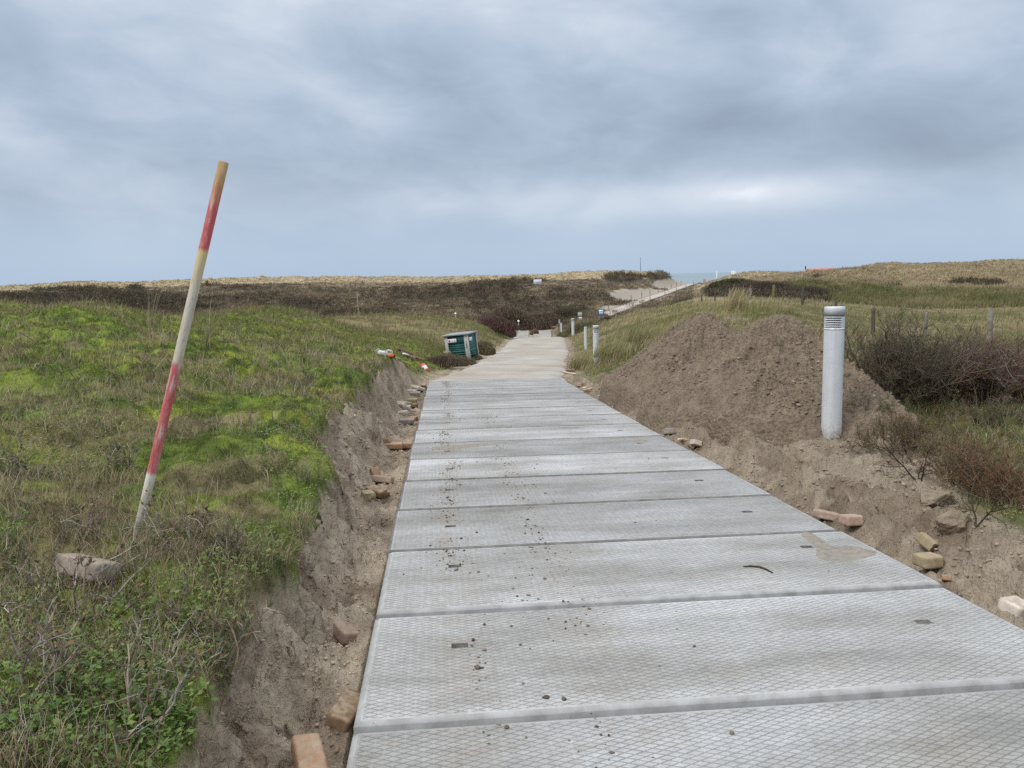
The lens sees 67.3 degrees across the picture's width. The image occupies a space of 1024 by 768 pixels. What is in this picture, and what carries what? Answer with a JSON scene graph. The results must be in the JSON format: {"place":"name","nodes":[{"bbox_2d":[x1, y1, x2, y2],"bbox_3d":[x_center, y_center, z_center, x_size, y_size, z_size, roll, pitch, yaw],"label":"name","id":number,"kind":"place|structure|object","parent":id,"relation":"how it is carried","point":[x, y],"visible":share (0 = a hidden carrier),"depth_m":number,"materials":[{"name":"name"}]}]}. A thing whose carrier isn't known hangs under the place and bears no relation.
{"place":"outdoors","nodes":[
{"label":"outdoors","id":0,"kind":"place"},
{"bbox_2d":[427,337,567,385],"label":"road","id":1,"kind":"structure","parent":0,"point":[531,358],"depth_m":26.45,"materials":[{"name":"beige concrete"}]},
{"bbox_2d":[428,378,567,385],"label":"concrete slab","id":2,"kind":"structure","parent":1,"relation":"on","point":[471,382],"depth_m":16.99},
{"bbox_2d":[0,259,1023,767],"bbox_3d":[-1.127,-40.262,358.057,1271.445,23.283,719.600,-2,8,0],"label":"ground","id":3,"kind":"structure","parent":0,"point":[234,745],"depth_m":5.62,"materials":[{"name":"plant"}]},
{"bbox_2d":[0,429,77,480],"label":"dead brush","id":4,"kind":"object","parent":3,"relation":"on","point":[15,462],"visible":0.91,"depth_m":4.52,"materials":[{"name":"brown plant"}]},
{"bbox_2d":[0,568,93,699],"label":"dead brush","id":5,"kind":"object","parent":3,"relation":"on","point":[55,650],"visible":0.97,"depth_m":2.29,"materials":[{"name":"grey plant"}]},
{"bbox_2d":[31,490,116,542],"bbox_3d":[-2.023,0.654,3.586,0.359,0.283,0.395,-6,9,-32],"label":"dead brush","id":6,"kind":"object","parent":3,"relation":"on","point":[79,520],"visible":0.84,"depth_m":3.61,"materials":[{"name":"brown plant"}]},
{"bbox_2d":[0,514,171,589],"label":"dead brush","id":7,"kind":"object","parent":3,"relation":"on","point":[7,558],"visible":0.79,"depth_m":3.16,"materials":[{"name":"brown plant"}]},
{"bbox_2d":[52,553,121,581],"bbox_3d":[-1.750,0.754,3.167,0.251,0.078,0.123,5,-10,23],"label":"paving block","id":8,"kind":"object","parent":3,"relation":"on","point":[96,566],"depth_m":3.12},
{"bbox_2d":[8,518,169,632],"bbox_3d":[-1.573,0.712,2.873,0.488,0.387,0.588,-2,8,0],"label":"dead brush","id":9,"kind":"object","parent":3,"relation":"on","point":[63,577],"visible":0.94,"depth_m":2.82,"materials":[{"name":"grey plant"}]},
{"bbox_2d":[102,439,149,473],"bbox_3d":[-2.511,0.454,5.004,0.282,0.250,0.496,-2,8,0],"label":"dead brush","id":10,"kind":"object","parent":3,"relation":"on","point":[123,451],"visible":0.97,"depth_m":4.96,"materials":[{"name":"brown plant"}]},
{"bbox_2d":[59,602,212,749],"bbox_3d":[-1.063,0.893,2.281,0.503,0.419,0.475,4,10,37],"label":"dead brush","id":11,"kind":"object","parent":3,"relation":"on","point":[131,694],"visible":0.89,"depth_m":2.25,"materials":[{"name":"grey plant"}]},
{"bbox_2d":[147,277,171,331],"bbox_3d":[-5.655,-1.349,12.478,0.523,1.004,0.316,-8,10,-39],"label":"grass tuft","id":12,"kind":"object","parent":3,"relation":"on","point":[152,316],"visible":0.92,"depth_m":12.47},
{"bbox_2d":[120,572,202,650],"bbox_3d":[-1.288,0.851,2.834,0.280,0.218,0.353,-4,8,-18],"label":"dead brush","id":13,"kind":"object","parent":3,"relation":"on","point":[171,608],"visible":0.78,"depth_m":2.86,"materials":[{"name":"brown plant"}]},
{"bbox_2d":[126,490,227,565],"bbox_3d":[-1.553,0.669,3.465,0.459,0.352,0.490,-2,8,0],"label":"dead brush","id":14,"kind":"object","parent":3,"relation":"on","point":[199,511],"visible":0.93,"depth_m":3.51,"materials":[{"name":"brown plant"}]},
{"bbox_2d":[132,160,228,539],"bbox_3d":[-1.636,-0.107,3.759,0.048,2.007,0.048,13,0,-2],"label":"striped pole","id":15,"kind":"object","parent":3,"relation":"on","point":[195,284],"visible":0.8,"depth_m":3.74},
{"bbox_2d":[203,304,224,346],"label":"grass tuft","id":16,"kind":"object","parent":3,"relation":"on","point":[208,337],"visible":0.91,"depth_m":11.87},
{"bbox_2d":[206,523,262,556],"bbox_3d":[-1.298,0.722,3.520,0.293,0.190,0.198,3,9,32],"label":"dead brush","id":17,"kind":"object","parent":3,"relation":"on","point":[226,536],"visible":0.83,"depth_m":3.51,"materials":[{"name":"brown plant"}]},
{"bbox_2d":[176,595,293,668],"bbox_3d":[-1.062,0.922,2.806,0.340,0.249,0.417,2,9,27],"label":"dead brush","id":18,"kind":"object","parent":3,"relation":"on","point":[218,627],"visible":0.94,"depth_m":2.84,"materials":[{"name":"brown plant"}]},
{"bbox_2d":[256,340,274,368],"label":"grass tuft","id":19,"kind":"object","parent":3,"relation":"on","point":[261,365],"visible":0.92,"depth_m":10.18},
{"bbox_2d":[241,619,296,687],"bbox_3d":[-0.963,1.027,2.992,0.230,0.296,0.167,4,9,33],"label":"grass tuft","id":20,"kind":"object","parent":3,"relation":"on","point":[260,661],"visible":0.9,"depth_m":3.00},
{"bbox_2d":[262,525,305,566],"bbox_3d":[-1.091,0.775,3.718,0.216,0.205,0.308,-7,9,-33],"label":"grass tuft","id":21,"kind":"object","parent":3,"relation":"on","point":[286,556],"visible":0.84,"depth_m":3.72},
{"bbox_2d":[261,489,321,542],"bbox_3d":[-1.217,0.743,4.371,0.386,0.312,0.339,-2,8,0],"label":"grass tuft","id":22,"kind":"object","parent":3,"relation":"on","point":[296,526],"visible":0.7,"depth_m":4.38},
{"bbox_2d":[288,456,328,485],"bbox_3d":[-1.374,0.577,5.221,0.321,0.223,0.267,-2,8,0],"label":"grass tuft","id":23,"kind":"object","parent":3,"relation":"on","point":[308,472],"visible":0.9,"depth_m":5.22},
{"bbox_2d":[291,733,327,767],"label":"brick","id":24,"kind":"object","parent":3,"relation":"on","point":[307,750],"visible":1,"depth_m":2.68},
{"bbox_2d":[324,688,359,732],"bbox_3d":[-0.663,1.306,3.075,0.099,0.062,0.201,20,11,7],"label":"brick","id":25,"kind":"object","parent":3,"relation":"on","point":[341,716],"visible":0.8,"depth_m":3.02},
{"bbox_2d":[328,616,359,644],"bbox_3d":[-0.875,1.273,3.980,0.098,0.062,0.201,13,5,-41],"label":"brick","id":26,"kind":"object","parent":3,"relation":"on","point":[344,633],"visible":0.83,"depth_m":3.92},
{"bbox_2d":[361,489,375,500],"bbox_3d":[-1.250,0.965,6.684,0.099,0.062,0.119,-2,13,-31],"label":"brick","id":27,"kind":"object","parent":3,"relation":"on","point":[369,494],"visible":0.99,"depth_m":6.65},
{"bbox_2d":[369,466,381,475],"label":"brick","id":28,"kind":"object","parent":3,"relation":"on","point":[374,470],"visible":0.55,"depth_m":7.76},
{"bbox_2d":[365,484,386,498],"bbox_3d":[-1.212,0.958,6.877,0.191,0.059,0.094,16,26,32],"label":"brick","id":29,"kind":"object","parent":3,"relation":"on","point":[379,491],"visible":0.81,"depth_m":6.84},
{"bbox_2d":[372,475,393,482],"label":"brick","id":30,"kind":"object","parent":3,"relation":"on","point":[381,479],"visible":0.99,"depth_m":7.37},
{"bbox_2d":[375,349,394,357],"bbox_3d":[-2.490,-0.608,15.145,0.391,0.152,0.110,8,9,5],"label":"work machine","id":31,"kind":"object","parent":3,"relation":"on","point":[390,355],"visible":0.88,"depth_m":15.10,"materials":[{"name":"metal"}]},
{"bbox_2d":[385,442,402,448],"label":"brick","id":32,"kind":"object","parent":3,"relation":"on","point":[395,445],"visible":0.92,"depth_m":9.21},
{"bbox_2d":[399,418,414,423],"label":"brick","id":33,"kind":"object","parent":3,"relation":"on","point":[406,420],"visible":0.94,"depth_m":11.38,"materials":[{"name":"grey stone"}]},
{"bbox_2d":[424,354,464,368],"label":"bush","id":34,"kind":"object","parent":3,"relation":"on","point":[445,360],"visible":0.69,"depth_m":24.70,"materials":[{"name":"brown plant"}]},
{"bbox_2d":[438,354,477,366],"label":"bush","id":35,"kind":"object","parent":3,"relation":"on","point":[468,361],"visible":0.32,"depth_m":26.86,"materials":[{"name":"brown plant"}]},
{"bbox_2d":[441,331,478,358],"bbox_3d":[-2.066,-1.523,30.944,1.192,1.185,1.061,1,8,19],"label":"portable toilet","id":36,"kind":"object","parent":3,"relation":"on","point":[463,344],"visible":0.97,"depth_m":30.57,"materials":[{"name":"teal"}]},
{"bbox_2d":[478,339,495,355],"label":"bush","id":37,"kind":"object","parent":3,"relation":"on","point":[486,347],"visible":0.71,"depth_m":34.60,"materials":[{"name":"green plant"}]},
{"bbox_2d":[476,313,519,331],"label":"thicket","id":38,"kind":"object","parent":3,"relation":"on","point":[496,322],"visible":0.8,"depth_m":53.12,"materials":[{"name":"brown plant"}]},
{"bbox_2d":[426,382,574,390],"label":"concrete slab","id":39,"kind":"structure","parent":3,"relation":"on","point":[502,386],"depth_m":15.89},
{"bbox_2d":[0,269,1009,324],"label":"dune scrub","id":40,"kind":"object","parent":3,"relation":"on","point":[106,292],"visible":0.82,"depth_m":122.92,"materials":[{"name":"brown plant"}]},
{"bbox_2d":[425,387,584,396],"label":"concrete slab","id":41,"kind":"structure","parent":3,"relation":"on","point":[507,391],"depth_m":14.86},
{"bbox_2d":[498,330,516,337],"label":"thicket","id":42,"kind":"object","parent":3,"relation":"on","point":[512,334],"visible":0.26,"depth_m":56.10,"materials":[{"name":"brown plant"}]},
{"bbox_2d":[423,392,592,402],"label":"concrete slab","id":43,"kind":"structure","parent":3,"relation":"on","point":[506,397],"depth_m":13.82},
{"bbox_2d":[488,305,529,321],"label":"thicket","id":44,"kind":"object","parent":3,"relation":"on","point":[508,312],"visible":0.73,"depth_m":97.34,"materials":[{"name":"brown plant"}]},
{"bbox_2d":[0,258,1023,331],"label":"marram tussocks","id":45,"kind":"object","parent":3,"relation":"on","point":[1007,297],"visible":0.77,"depth_m":123.38,"materials":[{"name":"beige plant"}]},
{"bbox_2d":[0,300,1023,767],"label":"moss","id":46,"kind":"object","parent":3,"relation":"on","point":[244,394],"visible":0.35,"depth_m":6.36,"materials":[{"name":"green plant"}]},
{"bbox_2d":[0,358,1023,767],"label":"ground cover","id":47,"kind":"object","parent":3,"relation":"on","point":[166,742],"visible":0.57,"depth_m":2.49,"materials":[{"name":"green plant"}]},
{"bbox_2d":[0,296,1023,767],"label":"heather","id":48,"kind":"object","parent":3,"relation":"on","point":[48,656],"visible":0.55,"depth_m":3.39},
{"bbox_2d":[1,279,1023,423],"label":"dune grass","id":49,"kind":"structure","parent":3,"relation":"on","point":[720,304],"depth_m":32.43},
{"bbox_2d":[421,398,607,410],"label":"concrete slab","id":50,"kind":"structure","parent":3,"relation":"on","point":[509,404],"depth_m":12.76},
{"bbox_2d":[419,406,621,419],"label":"concrete slab","id":51,"kind":"structure","parent":3,"relation":"on","point":[523,412],"depth_m":11.73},
{"bbox_2d":[514,330,528,337],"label":"road strip","id":52,"kind":"object","parent":3,"relation":"on","point":[521,334],"visible":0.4,"depth_m":89.51,"materials":[{"name":"concrete"}]},
{"bbox_2d":[417,414,641,430],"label":"concrete slab","id":53,"kind":"structure","parent":3,"relation":"on","point":[519,422],"depth_m":10.69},
{"bbox_2d":[413,424,661,443],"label":"concrete slab","id":54,"kind":"structure","parent":3,"relation":"on","point":[543,433],"depth_m":9.64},
{"bbox_2d":[515,311,567,330],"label":"thicket","id":55,"kind":"object","parent":3,"relation":"on","point":[544,319],"visible":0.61,"depth_m":96.94,"materials":[{"name":"brown plant"}]},
{"bbox_2d":[533,330,550,336],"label":"road strip","id":56,"kind":"object","parent":3,"relation":"on","point":[544,333],"visible":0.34,"depth_m":88.60,"materials":[{"name":"concrete"}]},
{"bbox_2d":[408,436,688,461],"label":"concrete slab","id":57,"kind":"structure","parent":3,"relation":"on","point":[423,451],"depth_m":8.57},
{"bbox_2d":[432,443,490,450],"bbox_3d":[-0.552,0.715,8.746,0.729,0.029,0.327,-4,8,-19],"label":"sand patch","id":58,"kind":"object","parent":57,"relation":"on","point":[454,447],"visible":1,"depth_m":8.74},
{"bbox_2d":[555,331,574,337],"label":"bush","id":59,"kind":"object","parent":3,"relation":"on","point":[563,334],"visible":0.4,"depth_m":61.45,"materials":[{"name":"green plant"}]},
{"bbox_2d":[405,450,726,481],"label":"concrete slab","id":60,"kind":"structure","parent":3,"relation":"on","point":[597,464],"depth_m":7.53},
{"bbox_2d":[552,306,583,318],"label":"thicket","id":61,"kind":"object","parent":3,"relation":"on","point":[568,312],"visible":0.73,"depth_m":98.69,"materials":[{"name":"brown plant"}]},
{"bbox_2d":[566,321,597,332],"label":"bush","id":62,"kind":"object","parent":3,"relation":"on","point":[579,327],"visible":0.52,"depth_m":57.41,"materials":[{"name":"green plant"}]},
{"bbox_2d":[397,470,773,511],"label":"concrete slab","id":63,"kind":"structure","parent":3,"relation":"on","point":[488,493],"depth_m":6.49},
{"bbox_2d":[584,327,586,349],"bbox_3d":[3.633,-2.105,37.917,0.154,1.417,0.154,-2,8,0],"label":"bollard lamp","id":64,"kind":"object","parent":3,"relation":"on","point":[585,337],"visible":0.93,"depth_m":37.83,"materials":[{"name":"silver metal"}]},
{"bbox_2d":[566,350,608,369],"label":"grass tuft","id":65,"kind":"object","parent":3,"relation":"on","point":[578,363],"visible":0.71,"depth_m":23.63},
{"bbox_2d":[593,325,598,364],"bbox_3d":[2.614,-1.082,23.919,0.186,1.477,0.188,-3,8,-10],"label":"bollard lamp","id":66,"kind":"object","parent":3,"relation":"on","point":[595,333],"visible":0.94,"depth_m":23.81,"materials":[{"name":"silver metal"}]},
{"bbox_2d":[387,496,838,559],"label":"concrete slab","id":67,"kind":"structure","parent":3,"relation":"on","point":[493,527],"depth_m":5.45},
{"bbox_2d":[593,337,643,358],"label":"grass tuft","id":68,"kind":"object","parent":3,"relation":"on","point":[602,352],"visible":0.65,"depth_m":23.10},
{"bbox_2d":[220,370,1023,767],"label":"sand clods","id":69,"kind":"object","parent":3,"relation":"on","point":[336,750],"visible":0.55,"depth_m":5.45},
{"bbox_2d":[623,320,672,342],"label":"grass tuft","id":70,"kind":"object","parent":3,"relation":"on","point":[642,334],"visible":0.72,"depth_m":23.42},
{"bbox_2d":[376,532,941,618],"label":"concrete slab","id":71,"kind":"structure","parent":3,"relation":"on","point":[670,571],"depth_m":4.34,"materials":[{"name":"concrete"}]},
{"bbox_2d":[801,531,877,561],"bbox_3d":[1.928,1.020,4.802,0.429,0.038,0.600,-6,9,-29],"label":"sand patch","id":72,"kind":"object","parent":71,"relation":"on","point":[826,551],"visible":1,"depth_m":4.69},
{"bbox_2d":[661,428,674,434],"bbox_3d":[2.034,0.618,9.978,0.154,0.081,0.128,-3,-12,-10],"label":"stone","id":73,"kind":"object","parent":3,"relation":"on","point":[667,431],"visible":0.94,"depth_m":9.92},
{"bbox_2d":[598,312,739,413],"bbox_3d":[3.305,-0.360,13.510,3.698,1.804,4.051,-2,8,0],"label":"sand heap","id":74,"kind":"object","parent":3,"relation":"on","point":[695,333],"visible":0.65,"depth_m":12.84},
{"bbox_2d":[613,324,736,376],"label":"heap clods","id":75,"kind":"object","parent":74,"relation":"on","point":[672,369],"visible":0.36,"depth_m":12.93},
{"bbox_2d":[346,689,1023,767],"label":"concrete slab","id":76,"kind":"structure","parent":3,"relation":"on","point":[984,729],"depth_m":2.69,"materials":[{"name":"concrete"}]},
{"bbox_2d":[354,588,1023,733],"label":"concrete slab","id":77,"kind":"structure","parent":3,"relation":"on","point":[420,673],"depth_m":3.31,"materials":[{"name":"concrete"}]},
{"bbox_2d":[373,381,828,767],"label":"soil crumbs","id":78,"kind":"object","parent":77,"relation":"on","point":[587,625],"visible":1,"depth_m":4.90,"materials":[{"name":"soil"}]},
{"bbox_2d":[690,439,701,446],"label":"brick","id":79,"kind":"object","parent":3,"relation":"on","point":[695,442],"visible":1,"depth_m":8.95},
{"bbox_2d":[706,277,754,289],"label":"bush","id":80,"kind":"object","parent":3,"relation":"on","point":[725,281],"visible":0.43,"depth_m":74.26,"materials":[{"name":"green plant"}]},
{"bbox_2d":[724,285,753,311],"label":"grass tuft","id":81,"kind":"object","parent":3,"relation":"on","point":[739,300],"visible":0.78,"depth_m":28.55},
{"bbox_2d":[721,280,792,290],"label":"thicket","id":82,"kind":"object","parent":3,"relation":"on","point":[759,284],"visible":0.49,"depth_m":71.03,"materials":[{"name":"brown plant"}]},
{"bbox_2d":[635,314,919,448],"bbox_3d":[3.371,-0.103,11.001,3.362,1.783,4.570,-2,8,0],"label":"sand heap","id":83,"kind":"object","parent":3,"relation":"on","point":[715,394],"visible":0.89,"depth_m":9.82,"materials":[{"name":"sand"}]},
{"bbox_2d":[646,335,899,425],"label":"heap clods","id":84,"kind":"object","parent":83,"relation":"on","point":[768,388],"visible":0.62,"depth_m":9.85,"materials":[{"name":"soil"}]},
{"bbox_2d":[758,300,797,312],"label":"grass tuft","id":85,"kind":"object","parent":3,"relation":"on","point":[784,308],"visible":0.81,"depth_m":27.94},
{"bbox_2d":[775,285,829,295],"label":"thicket","id":86,"kind":"object","parent":3,"relation":"on","point":[813,289],"visible":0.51,"depth_m":69.12,"materials":[{"name":"brown plant"}]},
{"bbox_2d":[812,509,838,520],"bbox_3d":[2.350,0.980,5.744,0.191,0.059,0.094,9,2,29],"label":"brick","id":87,"kind":"object","parent":3,"relation":"on","point":[824,514],"visible":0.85,"depth_m":5.71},
{"bbox_2d":[821,306,844,439],"bbox_3d":[3.712,-0.064,8.902,0.224,1.656,0.226,5,10,38],"label":"bollard lamp","id":88,"kind":"object","parent":3,"relation":"on","point":[833,366],"visible":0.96,"depth_m":8.81,"materials":[{"name":"silver metal"}]},
{"bbox_2d":[838,514,862,525],"bbox_3d":[2.406,0.964,5.455,0.136,0.072,0.114,1,-1,-12],"label":"brick","id":89,"kind":"object","parent":3,"relation":"on","point":[850,519],"visible":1,"depth_m":5.41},
{"bbox_2d":[871,308,874,333],"bbox_3d":[12.656,-2.058,26.958,0.128,1.225,0.131,0,7,17],"label":"fence post","id":90,"kind":"object","parent":3,"relation":"on","point":[873,316],"visible":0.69,"depth_m":26.89,"materials":[{"name":"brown wood"}]},
{"bbox_2d":[849,387,922,414],"bbox_3d":[4.426,0.361,9.592,1.046,0.792,1.102,-2,8,0],"label":"shrub","id":91,"kind":"object","parent":3,"relation":"on","point":[891,409],"visible":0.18,"depth_m":9.20,"materials":[{"name":"brown plant"}]},
{"bbox_2d":[776,290,1021,418],"bbox_3d":[4.866,-0.396,10.554,3.088,1.896,2.730,-2,8,0],"label":"shrub","id":92,"kind":"object","parent":3,"relation":"on","point":[885,372],"visible":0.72,"depth_m":10.00,"materials":[{"name":"brown plant"}]},
{"bbox_2d":[830,402,982,459],"bbox_3d":[4.231,0.482,8.139,1.402,0.750,1.254,6,11,43],"label":"shrub","id":93,"kind":"object","parent":3,"relation":"on","point":[897,426],"visible":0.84,"depth_m":8.03,"materials":[{"name":"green plant"}]},
{"bbox_2d":[872,417,941,480],"bbox_3d":[3.573,0.635,6.958,0.585,0.690,0.406,2,8,22],"label":"root","id":94,"kind":"object","parent":3,"relation":"on","point":[919,472],"visible":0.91,"depth_m":7.00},
{"bbox_2d":[923,312,928,339],"bbox_3d":[12.336,-1.594,22.946,0.098,1.103,0.102,0,8,-2],"label":"fence post","id":95,"kind":"object","parent":3,"relation":"on","point":[926,320],"visible":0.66,"depth_m":22.88,"materials":[{"name":"grey wood"}]},
{"bbox_2d":[915,532,937,551],"bbox_3d":[2.600,0.991,4.808,0.104,0.066,0.124,17,23,-43],"label":"brick","id":96,"kind":"object","parent":3,"relation":"on","point":[927,542],"visible":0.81,"depth_m":4.77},
{"bbox_2d":[912,552,943,568],"bbox_3d":[2.490,1.055,4.598,0.136,0.072,0.114,-1,4,-16],"label":"brick","id":97,"kind":"object","parent":3,"relation":"on","point":[927,560],"visible":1,"depth_m":4.56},
{"bbox_2d":[921,489,954,507],"bbox_3d":[3.531,0.969,6.465,0.350,0.132,0.212,-6,9,-29],"label":"concrete lump","id":98,"kind":"object","parent":3,"relation":"on","point":[932,498],"visible":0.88,"depth_m":6.39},
{"bbox_2d":[866,419,1023,506],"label":"shrub","id":99,"kind":"object","parent":3,"relation":"on","point":[948,454],"visible":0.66,"depth_m":6.84,"materials":[{"name":"brown plant"}]},
{"bbox_2d":[871,329,1023,404],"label":"shrub","id":100,"kind":"object","parent":3,"relation":"on","point":[943,388],"visible":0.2,"depth_m":10.37,"materials":[{"name":"brown plant"}]},
{"bbox_2d":[935,509,972,535],"bbox_3d":[3.095,0.981,5.366,0.290,0.222,0.201,14,11,-30],"label":"concrete lump","id":101,"kind":"object","parent":3,"relation":"on","point":[951,522],"visible":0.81,"depth_m":5.30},
{"bbox_2d":[905,424,1023,510],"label":"shrub","id":102,"kind":"object","parent":3,"relation":"on","point":[1001,474],"visible":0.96,"depth_m":6.28,"materials":[{"name":"brown plant"}]},
{"bbox_2d":[907,320,1023,404],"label":"shrub","id":103,"kind":"object","parent":3,"relation":"on","point":[998,382],"visible":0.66,"depth_m":10.09,"materials":[{"name":"brown plant"}]},
{"bbox_2d":[948,383,1023,428],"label":"shrub","id":104,"kind":"object","parent":3,"relation":"on","point":[1005,409],"visible":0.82,"depth_m":8.97,"materials":[{"name":"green plant"}]},
{"bbox_2d":[956,463,1017,535],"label":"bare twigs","id":105,"kind":"object","parent":3,"relation":"on","point":[985,516],"visible":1,"depth_m":5.20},
{"bbox_2d":[954,328,1023,403],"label":"shrub","id":106,"kind":"object","parent":3,"relation":"on","point":[1017,394],"visible":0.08,"depth_m":10.63,"materials":[{"name":"brown plant"}]},
{"bbox_2d":[986,308,992,341],"bbox_3d":[12.378,-1.350,19.925,0.136,1.212,0.144,-4,9,-3],"label":"fence post","id":107,"kind":"object","parent":3,"relation":"on","point":[990,317],"visible":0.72,"depth_m":19.85,"materials":[{"name":"grey wood"}]},
{"bbox_2d":[991,409,1022,436],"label":"grass tuft","id":108,"kind":"object","parent":3,"relation":"on","point":[1006,425],"visible":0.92,"depth_m":8.26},
{"bbox_2d":[997,595,1023,617],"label":"brick","id":109,"kind":"object","parent":3,"relation":"on","point":[1014,604],"visible":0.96,"depth_m":3.92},
{"bbox_2d":[0,296,1023,767],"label":"grass","id":110,"kind":"structure","parent":0,"point":[122,492],"depth_m":4.57,"materials":[{"name":"plant"}]},
{"bbox_2d":[0,0,1023,285],"label":"sky","id":111,"kind":"structure","parent":0,"point":[367,138],"materials":[{"name":"grey"}]},
{"bbox_2d":[604,284,694,315],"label":"path","id":112,"kind":"structure","parent":0,"point":[654,296],"depth_m":154.80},
{"bbox_2d":[669,270,804,283],"bbox_3d":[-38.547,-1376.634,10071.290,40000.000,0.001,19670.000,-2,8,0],"label":"sea","id":113,"kind":"structure","parent":0,"point":[691,278],"depth_m":2943.92,"materials":[{"name":"blue"}]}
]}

